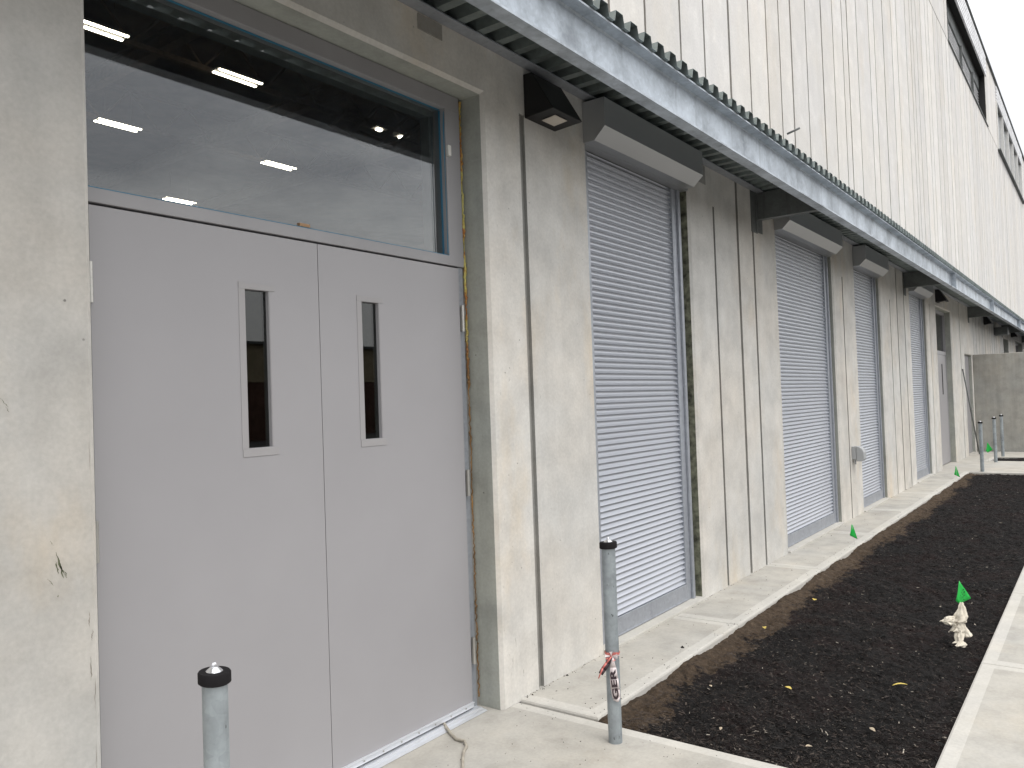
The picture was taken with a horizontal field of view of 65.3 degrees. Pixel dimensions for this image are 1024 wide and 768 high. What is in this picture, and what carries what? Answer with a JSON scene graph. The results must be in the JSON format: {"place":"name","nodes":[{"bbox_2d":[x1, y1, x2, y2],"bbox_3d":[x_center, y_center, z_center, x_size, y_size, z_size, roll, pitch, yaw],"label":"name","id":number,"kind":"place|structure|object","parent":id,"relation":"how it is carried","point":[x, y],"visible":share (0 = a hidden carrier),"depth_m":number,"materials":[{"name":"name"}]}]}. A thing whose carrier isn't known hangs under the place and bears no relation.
{"place":"outdoors","nodes":[
{"label":"outdoors","id":0,"kind":"place"},
{"bbox_2d":[381,703,785,767],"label":"pavement","id":1,"kind":"structure","parent":0,"point":[513,736],"depth_m":3.61,"materials":[{"name":"grey concrete"}]},
{"bbox_2d":[197,662,230,767],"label":"steel post","id":2,"kind":"object","parent":1,"relation":"on","point":[214,680],"visible":1,"depth_m":2.01,"materials":[{"name":"grey metal"}]},
{"bbox_2d":[443,722,467,767],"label":"cord","id":3,"kind":"object","parent":1,"relation":"on","point":[452,735],"visible":1,"depth_m":3.70,"materials":[{"name":"beige plastic"}]},
{"bbox_2d":[0,0,1023,767],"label":"concrete building","id":4,"kind":"structure","parent":1,"relation":"on","point":[386,452],"depth_m":4.17,"materials":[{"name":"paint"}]},
{"bbox_2d":[84,3,130,40],"bbox_3d":[-8.562,-7.817,16.464,0.340,1.030,1.220,-3,-2,37],"label":"ceiling light","id":5,"kind":"object","parent":4,"relation":"hanging from","point":[104,30],"visible":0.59,"depth_m":16.56,"materials":[{"name":"paint"}]},
{"bbox_2d":[93,116,142,131],"bbox_3d":[-10.846,-7.611,21.968,0.340,1.030,1.220,-3,-2,37],"label":"ceiling light","id":6,"kind":"object","parent":4,"relation":"hanging from","point":[116,123],"visible":0.98,"depth_m":21.89,"materials":[{"name":"paint"}]},
{"bbox_2d":[162,172,196,204],"bbox_3d":[-12.506,-7.370,30.000,0.340,1.030,1.220,-3,-2,37],"label":"ceiling light","id":7,"kind":"object","parent":4,"relation":"hanging from","point":[179,200],"visible":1,"depth_m":29.83,"materials":[{"name":"paint"}]},
{"bbox_2d":[88,204,331,767],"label":"door leaf","id":8,"kind":"structure","parent":4,"relation":"in","point":[211,546],"depth_m":2.93,"materials":[{"name":"paint"}]},
{"bbox_2d":[211,45,263,86],"bbox_3d":[-6.578,-7.826,19.135,0.340,1.030,1.220,-3,-2,37],"label":"ceiling light","id":9,"kind":"object","parent":4,"relation":"hanging from","point":[236,76],"visible":0.95,"depth_m":19.05,"materials":[{"name":"paint"}]},
{"bbox_2d":[260,134,296,170],"bbox_3d":[-7.636,-7.630,26.101,0.340,1.030,1.220,-3,-2,37],"label":"ceiling light","id":10,"kind":"object","parent":4,"relation":"hanging from","point":[273,163],"visible":1,"depth_m":25.99,"materials":[{"name":"paint"}]},
{"bbox_2d":[297,223,309,227],"bbox_3d":[-0.876,-0.666,3.355,0.018,0.014,0.055,-3,-2,37],"label":"wood shim","id":11,"kind":"object","parent":4,"relation":"on","point":[303,225],"visible":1,"depth_m":3.34,"materials":[{"name":"brown wood"}]},
{"bbox_2d":[370,124,387,131],"bbox_3d":[-2.177,-4.185,13.053,0.160,0.090,0.240,-3,-2,37],"label":"flood light","id":12,"kind":"object","parent":4,"relation":"attached to","point":[377,128],"visible":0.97,"depth_m":13.00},
{"bbox_2d":[317,244,475,767],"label":"door leaf","id":13,"kind":"structure","parent":4,"relation":"in","point":[400,640],"depth_m":3.70,"materials":[{"name":"paint"}]},
{"bbox_2d":[393,132,409,138],"bbox_3d":[-1.867,-4.187,13.470,0.160,0.090,0.240,-3,-2,37],"label":"flood light","id":14,"kind":"object","parent":4,"relation":"attached to","point":[397,135],"visible":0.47,"depth_m":13.41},
{"bbox_2d":[446,145,450,155],"bbox_3d":[-0.325,-1.198,4.100,0.016,0.054,0.022,-3,-2,37],"label":"contact sensor","id":15,"kind":"object","parent":4,"relation":"attached to","point":[448,150],"visible":1,"depth_m":4.09,"materials":[{"name":"white plastic"}]},
{"bbox_2d":[523,72,581,130],"bbox_3d":[0.232,-1.604,4.510,0.190,0.248,0.305,-3,-2,37],"label":"wall lamp","id":16,"kind":"object","parent":4,"relation":"attached to","point":[547,104],"visible":1,"depth_m":4.44,"materials":[{"name":"black metal"}]},
{"bbox_2d":[398,0,1023,342],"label":"canopy","id":17,"kind":"object","parent":4,"relation":"attached to","point":[586,50],"visible":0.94,"depth_m":4.95,"materials":[{"name":"metal"}]},
{"bbox_2d":[787,127,799,134],"bbox_3d":[2.096,-1.885,5.948,0.097,0.045,0.016,-3,-1,24],"label":"steel rod","id":18,"kind":"object","parent":17,"relation":"attached to","point":[796,129],"visible":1,"depth_m":5.94,"materials":[{"name":"grey metal"}]},
{"bbox_2d":[852,446,865,463],"bbox_3d":[4.258,0.873,9.796,0.139,0.223,0.128,-3,-2,37],"label":"switch box","id":19,"kind":"object","parent":4,"relation":"attached to","point":[858,453],"visible":1,"depth_m":9.75,"materials":[{"name":"grey metal"}]},
{"bbox_2d":[937,354,943,464],"bbox_3d":[8.286,0.513,15.595,0.048,2.202,0.870,-3,-2,37],"label":"door leaf","id":20,"kind":"structure","parent":4,"relation":"in","point":[937,354],"depth_m":15.88,"materials":[{"name":"paint"}]},
{"bbox_2d":[935,289,948,302],"bbox_3d":[8.216,-1.684,15.258,0.190,0.248,0.305,-3,-2,37],"label":"wall lamp","id":21,"kind":"object","parent":4,"relation":"attached to","point":[940,297],"visible":1,"depth_m":15.17,"materials":[{"name":"black metal"}]},
{"bbox_2d":[938,355,949,463],"bbox_3d":[8.807,0.511,16.297,0.048,2.202,0.870,-3,-2,37],"label":"door leaf","id":22,"kind":"structure","parent":4,"relation":"in","point":[942,359],"depth_m":16.26,"materials":[{"name":"paint"}]},
{"bbox_2d":[964,356,973,452],"bbox_3d":[10.611,0.475,18.591,0.120,2.250,1.200,-3,-2,37],"label":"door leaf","id":23,"kind":"structure","parent":4,"relation":"in","point":[966,358],"depth_m":18.82,"materials":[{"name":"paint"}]},
{"bbox_2d":[983,316,992,324],"bbox_3d":[12.689,-1.704,21.279,0.190,0.248,0.305,-3,-2,37],"label":"wall lamp","id":24,"kind":"object","parent":4,"relation":"attached to","point":[986,320],"visible":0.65,"depth_m":21.18,"materials":[{"name":"black metal"}]},
{"bbox_2d":[994,327,1008,335],"bbox_3d":[14.245,-1.533,23.235,0.340,0.220,0.500,-3,-2,37],"label":"wall box","id":25,"kind":"object","parent":4,"relation":"attached to","point":[999,331],"visible":1,"depth_m":23.05,"materials":[{"name":"metal"}]},
{"bbox_2d":[599,537,621,744],"bbox_3d":[0.459,1.196,3.668,0.081,0.984,0.081,-2,-1,-11],"label":"steel post","id":26,"kind":"object","parent":1,"relation":"on","point":[607,546],"visible":0.88,"depth_m":3.64,"materials":[{"name":"metal"}]},
{"bbox_2d":[598,651,620,701],"bbox_3d":[0.454,1.330,3.643,0.080,0.228,0.117,-3,-2,37],"label":"barrier tape","id":27,"kind":"object","parent":26,"relation":"attached to","point":[615,687],"visible":0.99,"depth_m":3.62,"materials":[{"name":"white plastic"}]},
{"bbox_2d":[436,490,936,766],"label":"soil crumbs","id":28,"kind":"object","parent":1,"relation":"on","point":[662,659],"visible":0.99,"depth_m":4.64,"materials":[{"name":"black soil"}]},
{"bbox_2d":[519,471,968,722],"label":"path","id":29,"kind":"structure","parent":0,"point":[762,589],"depth_m":5.56,"materials":[{"name":"grey concrete"}]},
{"bbox_2d":[954,466,959,476],"bbox_3d":[7.587,1.545,13.619,0.094,0.280,0.021,-2,-1,0],"label":"marking flag","id":30,"kind":"object","parent":29,"relation":"on","point":[956,473],"visible":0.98,"depth_m":13.62,"materials":[{"name":"plastic"}]},
{"bbox_2d":[594,473,1023,767],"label":"mulch bed","id":31,"kind":"object","parent":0,"point":[687,669],"visible":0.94,"depth_m":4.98,"materials":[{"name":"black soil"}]},
{"bbox_2d":[850,524,856,544],"bbox_3d":[3.434,1.559,8.051,0.074,0.291,0.058,-2,-1,-3],"label":"marking flag","id":32,"kind":"object","parent":31,"relation":"on","point":[852,533],"visible":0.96,"depth_m":8.04,"materials":[{"name":"plastic"}]},
{"bbox_2d":[939,602,972,647],"bbox_3d":[2.749,1.486,4.930,0.194,0.268,0.087,-2,-1,-7],"label":"figurine","id":33,"kind":"object","parent":31,"relation":"on","point":[957,621],"visible":1,"depth_m":4.93,"materials":[{"name":"white ceramic"}]},
{"bbox_2d":[955,581,970,602],"bbox_3d":[2.806,1.440,4.959,0.094,0.432,0.015,-2,-1,-3],"label":"marking flag","id":34,"kind":"object","parent":31,"relation":"on","point":[962,595],"visible":0.98,"depth_m":4.96,"materials":[{"name":"plastic"}]},
{"bbox_2d":[935,567,1023,767],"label":"sidewalk","id":35,"kind":"structure","parent":0,"point":[987,730],"depth_m":3.88,"materials":[{"name":"grey concrete"}]},
{"bbox_2d":[942,452,1023,474],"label":"cross path","id":36,"kind":"structure","parent":0,"point":[970,463],"depth_m":15.77,"materials":[{"name":"grey concrete"}]},
{"bbox_2d":[962,369,979,453],"bbox_3d":[10.279,0.631,17.873,0.888,1.941,0.028,-1,-2,-43],"label":"leaning rod","id":37,"kind":"object","parent":36,"relation":"on","point":[970,411],"visible":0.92,"depth_m":17.85,"materials":[{"name":"metal"}]},
{"bbox_2d":[978,421,984,471],"bbox_3d":[8.560,1.159,14.561,0.081,0.984,0.081,-2,-1,-21],"label":"steel post","id":38,"kind":"object","parent":36,"relation":"on","point":[981,446],"visible":0.97,"depth_m":14.54,"materials":[{"name":"metal"}]},
{"bbox_2d":[986,442,992,451],"bbox_3d":[9.781,1.415,16.366,0.141,0.450,0.018,-2,-1,0],"label":"marking flag","id":39,"kind":"object","parent":36,"relation":"on","point":[988,448],"visible":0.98,"depth_m":16.37,"materials":[{"name":"plastic"}]},
{"bbox_2d":[992,417,997,461],"bbox_3d":[9.843,1.153,16.274,0.081,0.984,0.081,-2,-1,1],"label":"steel post","id":40,"kind":"object","parent":36,"relation":"on","point":[994,439],"visible":0.93,"depth_m":16.25,"materials":[{"name":"metal"}]},
{"bbox_2d":[999,414,1004,456],"bbox_3d":[10.763,1.150,17.534,0.081,0.984,0.081,-2,-1,-13],"label":"steel post","id":41,"kind":"object","parent":36,"relation":"on","point":[1002,436],"visible":0.87,"depth_m":17.51,"materials":[{"name":"metal"}]},
{"bbox_2d":[968,0,1023,154],"label":"sky","id":42,"kind":"structure","parent":0,"point":[1000,23],"materials":[{"name":"white"}]},
{"bbox_2d":[998,458,1023,460],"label":"mulch bed","id":43,"kind":"object","parent":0,"point":[1010,459],"visible":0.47,"depth_m":17.09,"materials":[{"name":"black soil"}]},
{"label":"ground","id":44,"kind":"structure","parent":0,"visible":0},
{"bbox_2d":[973,352,1023,451],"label":"concrete wall","id":45,"kind":"structure","parent":44,"relation":"on","point":[998,384],"depth_m":18.82,"materials":[{"name":"grey concrete"}]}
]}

